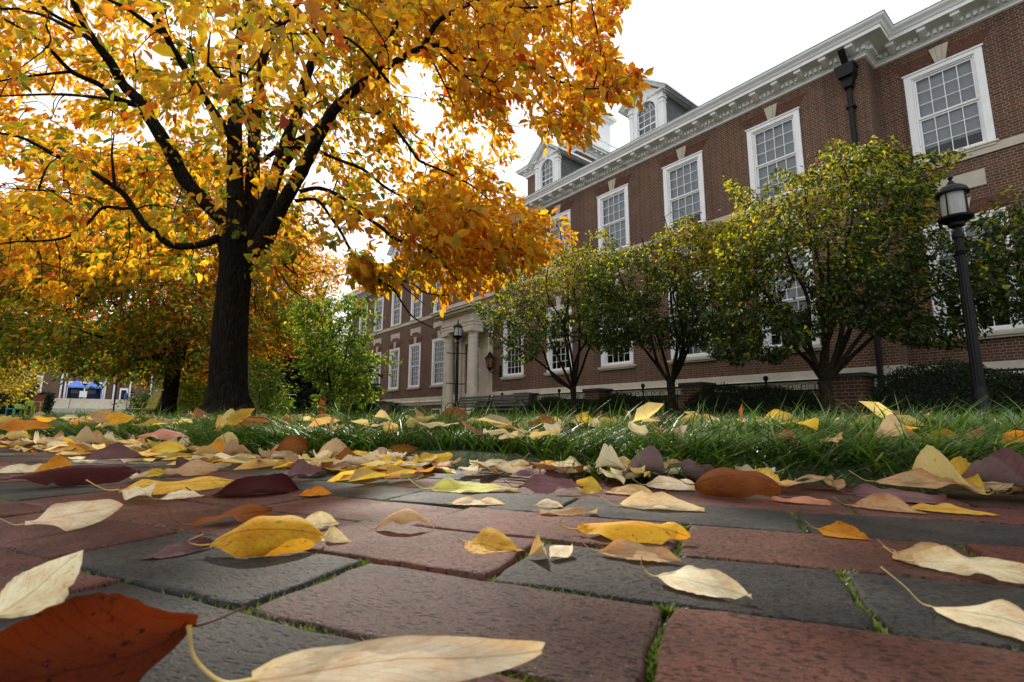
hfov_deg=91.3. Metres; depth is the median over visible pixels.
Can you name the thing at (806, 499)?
fallen leaf
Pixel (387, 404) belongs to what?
brick pier
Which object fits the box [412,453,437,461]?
fallen leaf
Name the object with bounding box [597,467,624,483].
fallen leaf
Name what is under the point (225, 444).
fallen leaf
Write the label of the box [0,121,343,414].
autumn tree
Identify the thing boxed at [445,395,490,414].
park bench
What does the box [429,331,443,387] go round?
window
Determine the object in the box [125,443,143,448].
fallen leaf
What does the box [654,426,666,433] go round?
fallen leaf
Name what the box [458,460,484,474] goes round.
fallen leaf
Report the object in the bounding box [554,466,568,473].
fallen leaf
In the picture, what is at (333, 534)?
fallen leaf
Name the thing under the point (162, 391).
chain post
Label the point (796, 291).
window
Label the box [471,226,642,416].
dogwood tree
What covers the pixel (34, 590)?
fallen leaf
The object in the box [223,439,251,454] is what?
fallen leaf
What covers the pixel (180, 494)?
fallen leaf
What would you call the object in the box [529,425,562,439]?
fallen leaf
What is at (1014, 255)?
dogwood tree
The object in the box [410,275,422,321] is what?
window
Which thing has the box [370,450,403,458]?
fallen leaf
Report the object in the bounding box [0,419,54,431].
fallen leaf
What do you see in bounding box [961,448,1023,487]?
fallen leaf
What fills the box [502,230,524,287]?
window
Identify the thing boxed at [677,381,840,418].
hedge
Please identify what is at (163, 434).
fallen leaf
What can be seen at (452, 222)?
autumn tree
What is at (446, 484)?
fallen leaf
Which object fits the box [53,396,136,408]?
wall
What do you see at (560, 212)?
window
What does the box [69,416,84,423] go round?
fallen leaf
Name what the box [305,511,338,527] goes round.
fallen leaf
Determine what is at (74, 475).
fallen leaf
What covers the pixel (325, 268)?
autumn tree
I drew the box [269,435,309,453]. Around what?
fallen leaf
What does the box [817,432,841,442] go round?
fallen leaf
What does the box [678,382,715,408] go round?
brick pier
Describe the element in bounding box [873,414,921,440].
fallen leaf
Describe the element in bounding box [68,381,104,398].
window
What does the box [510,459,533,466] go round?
fallen leaf
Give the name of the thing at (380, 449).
fallen leaf
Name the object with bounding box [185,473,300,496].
fallen leaf
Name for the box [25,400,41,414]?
lawn chair
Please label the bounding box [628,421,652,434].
fallen leaf
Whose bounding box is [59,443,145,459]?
fallen leaf
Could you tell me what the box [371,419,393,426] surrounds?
fallen leaf
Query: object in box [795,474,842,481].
fallen leaf
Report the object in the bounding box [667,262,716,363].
window
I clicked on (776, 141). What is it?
window
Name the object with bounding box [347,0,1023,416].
brick hall
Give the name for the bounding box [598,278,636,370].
window
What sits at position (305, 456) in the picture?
fallen leaf
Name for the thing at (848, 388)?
brick pier
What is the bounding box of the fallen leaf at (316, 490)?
[290,486,330,495]
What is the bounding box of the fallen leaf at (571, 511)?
[526,506,597,515]
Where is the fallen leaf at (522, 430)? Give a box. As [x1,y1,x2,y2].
[505,420,538,432]
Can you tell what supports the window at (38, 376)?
in the library building
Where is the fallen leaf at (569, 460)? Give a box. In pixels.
[537,456,592,472]
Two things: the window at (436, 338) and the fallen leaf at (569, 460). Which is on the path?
the fallen leaf at (569, 460)
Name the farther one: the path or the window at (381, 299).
the window at (381, 299)
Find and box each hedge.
[0,391,56,414]
[372,402,410,416]
[470,391,679,418]
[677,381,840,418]
[863,358,1023,419]
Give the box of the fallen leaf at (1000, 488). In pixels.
[986,486,1011,492]
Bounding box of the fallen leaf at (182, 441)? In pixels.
[178,437,189,445]
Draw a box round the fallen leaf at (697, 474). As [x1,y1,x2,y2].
[668,458,714,479]
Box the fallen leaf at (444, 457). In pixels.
[409,452,452,462]
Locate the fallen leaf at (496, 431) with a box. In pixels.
[483,428,529,440]
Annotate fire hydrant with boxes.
[317,397,325,414]
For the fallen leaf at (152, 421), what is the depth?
1.65 m
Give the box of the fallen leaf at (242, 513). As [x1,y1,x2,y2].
[170,504,273,526]
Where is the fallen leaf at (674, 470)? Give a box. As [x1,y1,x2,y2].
[631,459,681,474]
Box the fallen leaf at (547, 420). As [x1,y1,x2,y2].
[528,414,566,427]
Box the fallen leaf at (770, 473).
[755,466,787,484]
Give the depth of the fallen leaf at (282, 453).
1.12 m
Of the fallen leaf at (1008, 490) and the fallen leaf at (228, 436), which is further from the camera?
the fallen leaf at (228, 436)
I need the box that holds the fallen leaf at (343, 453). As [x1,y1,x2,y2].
[321,447,361,470]
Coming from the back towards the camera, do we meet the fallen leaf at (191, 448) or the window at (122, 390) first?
the window at (122, 390)
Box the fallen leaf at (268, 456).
[256,448,272,461]
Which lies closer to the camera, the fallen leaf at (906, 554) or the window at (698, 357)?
the fallen leaf at (906, 554)
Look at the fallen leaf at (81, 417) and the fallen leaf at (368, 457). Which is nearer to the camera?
the fallen leaf at (368, 457)
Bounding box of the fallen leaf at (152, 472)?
[141,468,163,476]
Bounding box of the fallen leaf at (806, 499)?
[762,495,831,504]
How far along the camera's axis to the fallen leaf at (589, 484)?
0.70 m
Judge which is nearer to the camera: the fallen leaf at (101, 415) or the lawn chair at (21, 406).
the fallen leaf at (101, 415)
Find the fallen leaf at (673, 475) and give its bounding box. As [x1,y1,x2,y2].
[661,474,691,477]
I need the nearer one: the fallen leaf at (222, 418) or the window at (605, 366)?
the fallen leaf at (222, 418)
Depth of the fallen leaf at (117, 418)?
1.46 m
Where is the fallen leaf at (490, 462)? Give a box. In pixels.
[469,453,528,465]
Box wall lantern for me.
[485,351,501,377]
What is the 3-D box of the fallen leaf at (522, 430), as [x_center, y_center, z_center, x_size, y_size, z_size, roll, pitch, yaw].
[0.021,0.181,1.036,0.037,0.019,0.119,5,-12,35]
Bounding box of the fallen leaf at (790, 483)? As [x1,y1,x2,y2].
[777,476,828,485]
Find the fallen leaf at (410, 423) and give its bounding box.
[399,414,435,427]
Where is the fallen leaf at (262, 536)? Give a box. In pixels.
[187,515,325,557]
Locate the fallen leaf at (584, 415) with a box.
[572,412,591,425]
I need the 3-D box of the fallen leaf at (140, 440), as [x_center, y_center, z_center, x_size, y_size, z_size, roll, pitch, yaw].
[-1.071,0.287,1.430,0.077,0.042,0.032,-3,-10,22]
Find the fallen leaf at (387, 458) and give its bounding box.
[376,456,417,464]
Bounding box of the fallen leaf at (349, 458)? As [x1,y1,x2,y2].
[330,454,364,465]
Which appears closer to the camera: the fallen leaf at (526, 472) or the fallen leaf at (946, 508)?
the fallen leaf at (946, 508)
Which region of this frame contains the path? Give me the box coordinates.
[0,447,1023,681]
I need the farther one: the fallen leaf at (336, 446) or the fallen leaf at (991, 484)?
the fallen leaf at (336, 446)
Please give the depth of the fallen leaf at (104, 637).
0.19 m
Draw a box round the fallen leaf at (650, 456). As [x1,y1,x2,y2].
[622,445,664,475]
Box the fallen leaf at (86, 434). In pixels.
[73,426,109,444]
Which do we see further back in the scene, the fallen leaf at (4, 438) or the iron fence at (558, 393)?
the iron fence at (558, 393)
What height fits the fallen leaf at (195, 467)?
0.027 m
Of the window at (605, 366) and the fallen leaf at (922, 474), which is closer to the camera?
the fallen leaf at (922, 474)
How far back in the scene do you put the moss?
0.29 m
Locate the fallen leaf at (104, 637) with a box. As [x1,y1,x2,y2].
[0,592,247,681]
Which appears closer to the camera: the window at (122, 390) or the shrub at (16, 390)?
the shrub at (16, 390)
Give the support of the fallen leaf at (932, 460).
on the path
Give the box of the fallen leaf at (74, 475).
[0,464,140,485]
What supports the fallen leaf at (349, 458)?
on the leaf litter
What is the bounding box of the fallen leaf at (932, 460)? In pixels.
[908,445,1003,494]
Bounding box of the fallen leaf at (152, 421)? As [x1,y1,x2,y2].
[132,417,161,425]
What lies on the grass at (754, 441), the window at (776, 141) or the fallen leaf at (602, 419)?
the fallen leaf at (602, 419)
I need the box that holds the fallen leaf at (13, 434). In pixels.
[4,430,32,438]
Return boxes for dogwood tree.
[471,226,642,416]
[566,209,767,417]
[686,135,1021,418]
[942,185,1023,327]
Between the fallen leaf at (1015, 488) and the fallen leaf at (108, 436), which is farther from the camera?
the fallen leaf at (108, 436)
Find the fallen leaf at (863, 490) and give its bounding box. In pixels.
[831,484,946,503]
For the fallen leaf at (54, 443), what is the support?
on the leaf litter
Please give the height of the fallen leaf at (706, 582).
0.013 m
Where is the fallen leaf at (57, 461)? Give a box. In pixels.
[17,455,71,472]
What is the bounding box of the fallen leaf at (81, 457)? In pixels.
[68,456,95,462]
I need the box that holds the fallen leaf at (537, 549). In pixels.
[526,533,546,555]
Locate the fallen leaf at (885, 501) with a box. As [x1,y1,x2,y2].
[833,493,924,512]
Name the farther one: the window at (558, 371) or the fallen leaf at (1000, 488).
the window at (558, 371)
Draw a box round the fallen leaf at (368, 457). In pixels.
[354,452,400,463]
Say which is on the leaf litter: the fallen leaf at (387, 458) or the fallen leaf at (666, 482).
the fallen leaf at (387, 458)
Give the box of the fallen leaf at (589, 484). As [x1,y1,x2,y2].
[576,476,602,493]
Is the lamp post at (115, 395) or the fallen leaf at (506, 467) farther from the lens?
the lamp post at (115, 395)
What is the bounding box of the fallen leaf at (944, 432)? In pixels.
[926,428,956,442]
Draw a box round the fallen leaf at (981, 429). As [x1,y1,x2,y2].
[957,427,983,441]
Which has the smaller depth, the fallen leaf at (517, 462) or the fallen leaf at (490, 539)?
the fallen leaf at (490, 539)
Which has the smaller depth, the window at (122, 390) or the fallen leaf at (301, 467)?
the fallen leaf at (301, 467)
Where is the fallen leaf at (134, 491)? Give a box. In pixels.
[122,482,155,499]
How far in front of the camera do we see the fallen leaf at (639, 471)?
0.76 m
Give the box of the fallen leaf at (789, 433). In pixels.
[772,429,795,439]
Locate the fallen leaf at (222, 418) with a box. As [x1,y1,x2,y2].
[215,409,234,427]
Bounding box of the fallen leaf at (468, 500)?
[439,496,503,504]
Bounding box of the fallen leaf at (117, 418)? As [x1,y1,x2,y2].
[97,412,135,424]
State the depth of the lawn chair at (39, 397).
27.38 m
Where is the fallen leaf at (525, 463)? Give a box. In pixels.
[520,459,529,465]
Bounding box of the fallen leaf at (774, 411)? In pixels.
[762,409,792,423]
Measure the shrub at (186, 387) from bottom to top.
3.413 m
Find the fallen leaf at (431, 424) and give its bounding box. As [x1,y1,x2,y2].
[409,416,458,427]
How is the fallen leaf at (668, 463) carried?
on the fallen leaf at (697, 474)
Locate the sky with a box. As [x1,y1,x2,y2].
[0,0,940,349]
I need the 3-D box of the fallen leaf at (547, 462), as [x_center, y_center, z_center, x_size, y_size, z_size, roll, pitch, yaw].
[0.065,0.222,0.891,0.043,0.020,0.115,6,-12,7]
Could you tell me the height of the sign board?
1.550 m
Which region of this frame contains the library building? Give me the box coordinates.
[1,330,265,408]
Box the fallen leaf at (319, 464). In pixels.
[299,454,322,466]
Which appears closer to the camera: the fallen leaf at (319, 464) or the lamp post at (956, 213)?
the fallen leaf at (319, 464)
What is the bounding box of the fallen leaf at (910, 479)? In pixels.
[901,476,990,490]
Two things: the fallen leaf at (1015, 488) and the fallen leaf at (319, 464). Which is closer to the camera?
the fallen leaf at (1015, 488)
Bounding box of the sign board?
[79,391,86,397]
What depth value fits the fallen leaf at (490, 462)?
0.94 m
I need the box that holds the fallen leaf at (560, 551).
[547,545,572,558]
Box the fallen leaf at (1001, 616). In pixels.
[880,567,1023,640]
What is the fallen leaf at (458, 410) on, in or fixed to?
on the grass at (754, 441)
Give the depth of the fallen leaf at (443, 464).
0.97 m
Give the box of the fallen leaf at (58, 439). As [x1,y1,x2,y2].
[48,435,67,441]
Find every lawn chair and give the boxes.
[13,404,34,415]
[23,395,44,415]
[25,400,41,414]
[129,389,163,414]
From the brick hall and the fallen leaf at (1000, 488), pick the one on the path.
the fallen leaf at (1000, 488)
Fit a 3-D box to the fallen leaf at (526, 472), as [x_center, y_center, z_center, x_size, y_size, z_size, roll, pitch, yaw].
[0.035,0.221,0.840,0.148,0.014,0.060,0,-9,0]
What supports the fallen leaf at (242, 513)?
on the path
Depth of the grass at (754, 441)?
1.08 m
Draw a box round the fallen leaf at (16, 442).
[4,440,33,445]
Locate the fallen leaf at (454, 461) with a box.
[422,457,460,464]
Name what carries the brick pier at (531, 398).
on the ground at (466, 454)
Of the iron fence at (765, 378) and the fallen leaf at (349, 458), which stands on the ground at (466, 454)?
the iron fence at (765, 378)
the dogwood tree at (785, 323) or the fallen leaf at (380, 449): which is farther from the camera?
the dogwood tree at (785, 323)
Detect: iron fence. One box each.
[531,389,584,404]
[605,384,680,407]
[709,376,818,394]
[871,368,1023,394]
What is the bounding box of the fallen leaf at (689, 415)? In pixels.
[670,414,719,423]
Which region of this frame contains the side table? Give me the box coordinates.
[5,408,20,415]
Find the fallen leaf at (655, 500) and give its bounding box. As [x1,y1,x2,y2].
[600,491,703,510]
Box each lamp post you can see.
[113,376,117,409]
[446,321,465,406]
[935,172,992,418]
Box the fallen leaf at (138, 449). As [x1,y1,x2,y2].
[109,442,149,450]
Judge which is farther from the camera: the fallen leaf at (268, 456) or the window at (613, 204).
the window at (613, 204)
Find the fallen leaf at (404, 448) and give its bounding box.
[389,444,418,460]
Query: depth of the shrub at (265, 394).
15.18 m
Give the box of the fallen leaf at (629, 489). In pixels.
[601,484,652,494]
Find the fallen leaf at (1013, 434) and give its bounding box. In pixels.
[1001,430,1023,444]
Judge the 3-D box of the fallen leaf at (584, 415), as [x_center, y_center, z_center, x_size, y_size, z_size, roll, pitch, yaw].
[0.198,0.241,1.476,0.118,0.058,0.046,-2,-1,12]
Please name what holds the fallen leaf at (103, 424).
on the grass at (754, 441)
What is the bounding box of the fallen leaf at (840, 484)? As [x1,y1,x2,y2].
[824,479,845,490]
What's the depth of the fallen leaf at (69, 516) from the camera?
0.46 m
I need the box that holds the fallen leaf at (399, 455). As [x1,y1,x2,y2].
[387,451,406,458]
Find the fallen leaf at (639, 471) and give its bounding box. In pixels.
[625,460,650,477]
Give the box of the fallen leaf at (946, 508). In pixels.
[911,503,998,515]
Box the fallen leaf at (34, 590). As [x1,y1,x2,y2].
[0,550,82,617]
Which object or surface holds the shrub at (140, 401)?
on the ground at (466, 454)
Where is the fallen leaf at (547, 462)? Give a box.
[539,460,554,469]
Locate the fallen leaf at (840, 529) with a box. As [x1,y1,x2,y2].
[805,520,870,539]
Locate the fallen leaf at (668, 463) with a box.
[650,459,679,475]
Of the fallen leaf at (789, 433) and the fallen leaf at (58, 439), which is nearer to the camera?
the fallen leaf at (789, 433)
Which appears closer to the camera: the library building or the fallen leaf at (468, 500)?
the fallen leaf at (468, 500)
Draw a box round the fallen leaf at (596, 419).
[584,418,599,432]
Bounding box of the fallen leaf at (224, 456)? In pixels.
[182,453,235,459]
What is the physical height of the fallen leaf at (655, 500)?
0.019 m
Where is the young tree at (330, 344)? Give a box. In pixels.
[275,290,402,415]
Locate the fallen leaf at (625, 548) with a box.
[581,538,680,561]
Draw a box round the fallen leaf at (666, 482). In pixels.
[632,476,694,489]
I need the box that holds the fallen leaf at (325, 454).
[313,449,332,459]
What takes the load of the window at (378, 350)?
in the brick hall
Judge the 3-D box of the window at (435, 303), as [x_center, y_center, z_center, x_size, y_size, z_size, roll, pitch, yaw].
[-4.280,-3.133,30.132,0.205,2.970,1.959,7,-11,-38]
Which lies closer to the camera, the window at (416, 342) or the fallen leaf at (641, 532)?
the fallen leaf at (641, 532)
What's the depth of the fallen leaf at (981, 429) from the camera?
0.92 m
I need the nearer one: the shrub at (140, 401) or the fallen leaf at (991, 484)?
the fallen leaf at (991, 484)
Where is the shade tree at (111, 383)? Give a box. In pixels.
[45,310,351,409]
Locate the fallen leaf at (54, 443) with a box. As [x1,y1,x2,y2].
[41,439,66,445]
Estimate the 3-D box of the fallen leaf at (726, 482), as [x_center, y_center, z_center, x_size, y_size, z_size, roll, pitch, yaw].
[0.286,0.190,0.678,0.137,0.037,0.050,-6,-11,33]
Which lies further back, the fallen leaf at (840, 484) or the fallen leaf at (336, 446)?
the fallen leaf at (336, 446)
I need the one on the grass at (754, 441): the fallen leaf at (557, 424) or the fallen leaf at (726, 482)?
the fallen leaf at (557, 424)
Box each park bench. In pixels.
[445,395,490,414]
[478,392,530,414]
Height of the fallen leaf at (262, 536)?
0.025 m
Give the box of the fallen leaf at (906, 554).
[877,539,938,564]
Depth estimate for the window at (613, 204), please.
19.36 m
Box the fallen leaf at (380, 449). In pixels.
[373,447,392,453]
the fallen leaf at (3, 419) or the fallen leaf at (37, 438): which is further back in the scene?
the fallen leaf at (3, 419)
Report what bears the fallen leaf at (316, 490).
on the path
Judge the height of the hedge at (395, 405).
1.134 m
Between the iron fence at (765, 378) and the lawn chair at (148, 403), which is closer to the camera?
the iron fence at (765, 378)
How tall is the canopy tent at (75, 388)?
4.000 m
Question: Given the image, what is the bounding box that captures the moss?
[0,466,1022,681]
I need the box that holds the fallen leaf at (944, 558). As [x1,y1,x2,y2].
[883,545,1023,582]
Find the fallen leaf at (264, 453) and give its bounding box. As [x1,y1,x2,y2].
[258,444,280,458]
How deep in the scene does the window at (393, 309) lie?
34.89 m
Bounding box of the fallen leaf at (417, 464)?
[385,455,438,466]
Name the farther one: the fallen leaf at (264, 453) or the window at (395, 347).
the window at (395, 347)
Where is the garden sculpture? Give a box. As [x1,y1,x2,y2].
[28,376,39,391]
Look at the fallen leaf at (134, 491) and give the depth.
0.60 m
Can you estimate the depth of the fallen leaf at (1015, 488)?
0.64 m
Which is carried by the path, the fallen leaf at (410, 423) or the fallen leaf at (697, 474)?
the fallen leaf at (697, 474)
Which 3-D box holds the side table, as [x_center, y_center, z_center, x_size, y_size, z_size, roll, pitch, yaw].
[-23.466,3.422,23.528,0.400,0.500,0.400,0,-9,0]
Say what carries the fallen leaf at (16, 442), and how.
on the path
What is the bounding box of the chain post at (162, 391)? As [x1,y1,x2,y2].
[159,390,163,413]
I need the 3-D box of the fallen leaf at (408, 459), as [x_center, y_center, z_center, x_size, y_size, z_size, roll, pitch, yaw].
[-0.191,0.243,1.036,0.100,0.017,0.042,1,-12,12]
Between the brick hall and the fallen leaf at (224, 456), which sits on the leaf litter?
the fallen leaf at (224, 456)
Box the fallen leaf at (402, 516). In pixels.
[361,509,433,529]
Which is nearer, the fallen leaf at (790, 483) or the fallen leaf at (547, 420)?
the fallen leaf at (790, 483)
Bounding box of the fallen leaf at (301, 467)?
[273,459,326,476]
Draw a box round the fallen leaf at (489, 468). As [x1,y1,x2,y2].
[478,462,500,473]
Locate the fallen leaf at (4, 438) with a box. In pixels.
[0,437,14,440]
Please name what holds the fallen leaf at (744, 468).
on the path
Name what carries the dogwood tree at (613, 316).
on the ground at (466, 454)
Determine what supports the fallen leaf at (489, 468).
on the path
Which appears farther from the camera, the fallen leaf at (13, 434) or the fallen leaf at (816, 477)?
the fallen leaf at (13, 434)
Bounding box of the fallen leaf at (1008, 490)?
[989,487,1023,493]
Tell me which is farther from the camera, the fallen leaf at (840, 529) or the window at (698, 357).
the window at (698, 357)
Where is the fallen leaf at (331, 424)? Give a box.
[330,416,343,432]
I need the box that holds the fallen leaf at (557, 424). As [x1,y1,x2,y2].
[543,421,562,435]
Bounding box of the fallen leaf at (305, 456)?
[295,454,334,461]
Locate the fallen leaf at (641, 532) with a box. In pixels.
[559,516,690,543]
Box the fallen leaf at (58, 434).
[43,431,63,438]
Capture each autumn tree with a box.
[0,0,653,416]
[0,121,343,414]
[0,190,113,379]
[177,228,362,403]
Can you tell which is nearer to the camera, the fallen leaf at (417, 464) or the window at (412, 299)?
the fallen leaf at (417, 464)
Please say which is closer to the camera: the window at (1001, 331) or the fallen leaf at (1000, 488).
the fallen leaf at (1000, 488)
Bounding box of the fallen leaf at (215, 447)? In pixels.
[194,438,223,454]
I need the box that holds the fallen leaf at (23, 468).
[0,463,41,472]
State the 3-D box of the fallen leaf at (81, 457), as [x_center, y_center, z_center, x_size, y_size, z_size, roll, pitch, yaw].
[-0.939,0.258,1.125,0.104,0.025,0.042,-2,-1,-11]
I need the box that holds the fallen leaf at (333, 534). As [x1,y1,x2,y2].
[322,526,350,542]
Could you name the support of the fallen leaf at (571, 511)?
on the path
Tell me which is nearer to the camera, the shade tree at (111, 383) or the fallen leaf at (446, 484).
the fallen leaf at (446, 484)
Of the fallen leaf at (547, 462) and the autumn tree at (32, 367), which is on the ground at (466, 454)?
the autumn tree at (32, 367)
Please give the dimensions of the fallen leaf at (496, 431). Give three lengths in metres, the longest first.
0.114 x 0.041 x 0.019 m
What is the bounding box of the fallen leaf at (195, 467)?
[151,459,217,475]
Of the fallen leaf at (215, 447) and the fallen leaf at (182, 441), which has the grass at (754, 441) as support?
the fallen leaf at (182, 441)
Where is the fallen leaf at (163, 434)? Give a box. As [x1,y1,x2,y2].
[124,429,186,439]
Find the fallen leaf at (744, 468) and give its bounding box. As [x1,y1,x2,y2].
[735,464,784,472]
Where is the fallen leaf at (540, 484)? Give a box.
[503,474,582,493]
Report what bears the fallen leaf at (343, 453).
on the leaf litter
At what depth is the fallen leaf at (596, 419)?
1.26 m
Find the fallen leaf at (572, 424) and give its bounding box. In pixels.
[564,423,594,430]
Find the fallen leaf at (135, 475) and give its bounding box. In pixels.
[129,471,148,478]
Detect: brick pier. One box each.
[375,401,391,417]
[513,392,538,401]
[582,388,613,400]
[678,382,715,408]
[832,372,877,418]
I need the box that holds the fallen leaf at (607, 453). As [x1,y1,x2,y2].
[588,443,628,468]
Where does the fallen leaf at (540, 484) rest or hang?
on the path
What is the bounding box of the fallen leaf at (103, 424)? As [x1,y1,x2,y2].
[95,422,117,427]
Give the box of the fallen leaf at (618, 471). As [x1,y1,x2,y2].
[597,464,645,478]
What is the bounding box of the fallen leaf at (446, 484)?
[408,477,519,492]
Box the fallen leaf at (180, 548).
[111,537,213,559]
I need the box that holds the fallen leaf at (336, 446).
[308,437,347,460]
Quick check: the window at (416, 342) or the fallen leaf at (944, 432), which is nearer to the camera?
the fallen leaf at (944, 432)
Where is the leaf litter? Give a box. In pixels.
[0,401,1019,481]
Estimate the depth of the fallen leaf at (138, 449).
1.36 m
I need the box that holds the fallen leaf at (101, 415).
[83,410,111,422]
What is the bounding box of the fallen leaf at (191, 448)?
[184,446,199,450]
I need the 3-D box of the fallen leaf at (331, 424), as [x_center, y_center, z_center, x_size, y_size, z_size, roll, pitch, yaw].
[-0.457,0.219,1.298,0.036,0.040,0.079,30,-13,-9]
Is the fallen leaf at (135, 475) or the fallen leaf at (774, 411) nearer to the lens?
the fallen leaf at (135, 475)
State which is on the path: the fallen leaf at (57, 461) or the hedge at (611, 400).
the fallen leaf at (57, 461)
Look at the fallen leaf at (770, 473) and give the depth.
0.75 m
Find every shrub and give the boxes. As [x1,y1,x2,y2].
[0,353,47,415]
[108,382,183,415]
[154,366,208,415]
[248,354,300,415]
[257,348,386,416]
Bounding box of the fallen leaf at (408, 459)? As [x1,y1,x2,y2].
[406,456,425,461]
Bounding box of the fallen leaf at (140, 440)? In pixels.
[130,435,144,443]
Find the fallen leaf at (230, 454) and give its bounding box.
[205,439,239,455]
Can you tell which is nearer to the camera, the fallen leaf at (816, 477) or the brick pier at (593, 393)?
the fallen leaf at (816, 477)
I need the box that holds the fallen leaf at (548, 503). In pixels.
[527,498,562,507]
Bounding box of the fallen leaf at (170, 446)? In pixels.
[142,440,184,452]
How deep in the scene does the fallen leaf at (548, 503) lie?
0.58 m
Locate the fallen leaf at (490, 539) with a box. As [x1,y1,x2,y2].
[457,527,521,553]
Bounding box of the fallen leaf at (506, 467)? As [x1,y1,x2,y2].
[494,463,536,472]
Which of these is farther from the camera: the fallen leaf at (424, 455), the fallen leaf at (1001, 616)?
the fallen leaf at (424, 455)
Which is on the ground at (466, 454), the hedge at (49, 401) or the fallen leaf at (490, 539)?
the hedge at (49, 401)
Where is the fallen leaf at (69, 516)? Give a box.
[0,499,122,530]
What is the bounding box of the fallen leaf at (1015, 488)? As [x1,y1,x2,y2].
[1005,485,1023,493]
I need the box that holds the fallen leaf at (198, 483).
[85,476,233,494]
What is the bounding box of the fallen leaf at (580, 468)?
[515,453,584,472]
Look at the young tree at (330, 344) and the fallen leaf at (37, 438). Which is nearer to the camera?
the fallen leaf at (37, 438)
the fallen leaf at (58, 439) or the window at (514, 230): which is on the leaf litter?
the fallen leaf at (58, 439)
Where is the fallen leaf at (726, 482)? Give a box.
[667,467,780,497]
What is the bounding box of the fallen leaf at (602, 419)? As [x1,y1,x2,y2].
[599,417,619,427]
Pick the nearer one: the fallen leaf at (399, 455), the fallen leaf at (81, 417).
the fallen leaf at (399, 455)
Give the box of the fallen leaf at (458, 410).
[439,407,469,418]
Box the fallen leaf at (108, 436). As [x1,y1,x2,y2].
[89,432,116,443]
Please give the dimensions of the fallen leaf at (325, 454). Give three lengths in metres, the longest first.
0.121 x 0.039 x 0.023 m
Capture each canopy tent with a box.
[66,380,84,398]
[83,382,101,398]
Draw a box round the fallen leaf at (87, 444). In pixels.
[76,441,108,447]
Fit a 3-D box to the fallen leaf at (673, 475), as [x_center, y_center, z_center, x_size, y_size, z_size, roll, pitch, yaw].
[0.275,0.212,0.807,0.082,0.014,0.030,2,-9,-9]
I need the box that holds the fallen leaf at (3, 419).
[0,415,11,423]
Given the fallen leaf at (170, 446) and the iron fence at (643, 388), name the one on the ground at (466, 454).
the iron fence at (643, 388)
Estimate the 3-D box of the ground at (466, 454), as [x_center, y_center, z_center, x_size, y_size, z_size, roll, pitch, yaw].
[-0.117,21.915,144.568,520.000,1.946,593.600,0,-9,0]
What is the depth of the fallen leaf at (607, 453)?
0.84 m
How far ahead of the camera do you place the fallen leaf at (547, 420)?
1.30 m
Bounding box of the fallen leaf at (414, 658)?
[186,625,544,681]
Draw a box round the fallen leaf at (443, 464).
[429,457,454,466]
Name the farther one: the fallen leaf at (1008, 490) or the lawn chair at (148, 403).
the lawn chair at (148, 403)
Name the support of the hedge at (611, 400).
on the ground at (466, 454)
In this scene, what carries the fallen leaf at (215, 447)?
on the path
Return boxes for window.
[36,375,42,392]
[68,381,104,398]
[119,388,128,399]
[359,298,369,335]
[371,347,382,392]
[373,293,384,333]
[386,342,401,391]
[390,283,403,327]
[406,337,422,389]
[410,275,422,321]
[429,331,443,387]
[433,274,446,312]
[500,307,526,379]
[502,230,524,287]
[544,293,575,375]
[546,200,573,273]
[594,173,631,255]
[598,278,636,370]
[657,138,707,234]
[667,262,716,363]
[739,92,807,207]
[757,232,821,355]
[892,25,999,167]
[920,188,1023,340]
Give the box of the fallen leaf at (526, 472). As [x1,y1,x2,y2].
[490,467,574,477]
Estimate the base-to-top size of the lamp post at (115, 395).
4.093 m
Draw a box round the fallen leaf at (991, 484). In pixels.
[983,481,1012,487]
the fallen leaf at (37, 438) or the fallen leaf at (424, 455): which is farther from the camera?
the fallen leaf at (37, 438)
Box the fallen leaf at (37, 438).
[34,431,48,445]
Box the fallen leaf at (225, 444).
[221,438,244,454]
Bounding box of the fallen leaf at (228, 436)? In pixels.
[215,432,238,443]
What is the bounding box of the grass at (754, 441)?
[0,388,1023,492]
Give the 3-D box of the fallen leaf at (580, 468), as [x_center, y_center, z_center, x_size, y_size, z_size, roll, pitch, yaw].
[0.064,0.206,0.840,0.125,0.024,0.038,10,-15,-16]
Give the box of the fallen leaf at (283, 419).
[278,416,291,428]
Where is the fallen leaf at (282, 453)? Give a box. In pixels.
[270,450,294,458]
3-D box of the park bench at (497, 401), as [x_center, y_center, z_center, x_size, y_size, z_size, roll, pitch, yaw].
[-0.284,2.093,15.727,0.706,0.910,1.910,7,-11,-38]
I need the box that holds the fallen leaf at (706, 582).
[641,556,752,599]
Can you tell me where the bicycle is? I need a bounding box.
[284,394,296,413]
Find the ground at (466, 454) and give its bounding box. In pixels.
[0,408,1023,678]
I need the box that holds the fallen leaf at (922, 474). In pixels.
[849,468,989,490]
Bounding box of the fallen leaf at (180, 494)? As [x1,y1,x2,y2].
[148,489,203,499]
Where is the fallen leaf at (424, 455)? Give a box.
[411,452,432,460]
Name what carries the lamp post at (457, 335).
on the ground at (466, 454)
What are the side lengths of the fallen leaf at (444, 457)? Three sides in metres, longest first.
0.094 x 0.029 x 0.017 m
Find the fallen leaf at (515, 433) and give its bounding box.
[491,431,529,438]
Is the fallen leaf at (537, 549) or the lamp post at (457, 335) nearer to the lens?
the fallen leaf at (537, 549)
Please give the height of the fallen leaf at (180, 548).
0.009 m
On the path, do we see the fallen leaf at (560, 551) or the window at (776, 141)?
the fallen leaf at (560, 551)
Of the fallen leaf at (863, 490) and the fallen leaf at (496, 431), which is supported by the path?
the fallen leaf at (863, 490)

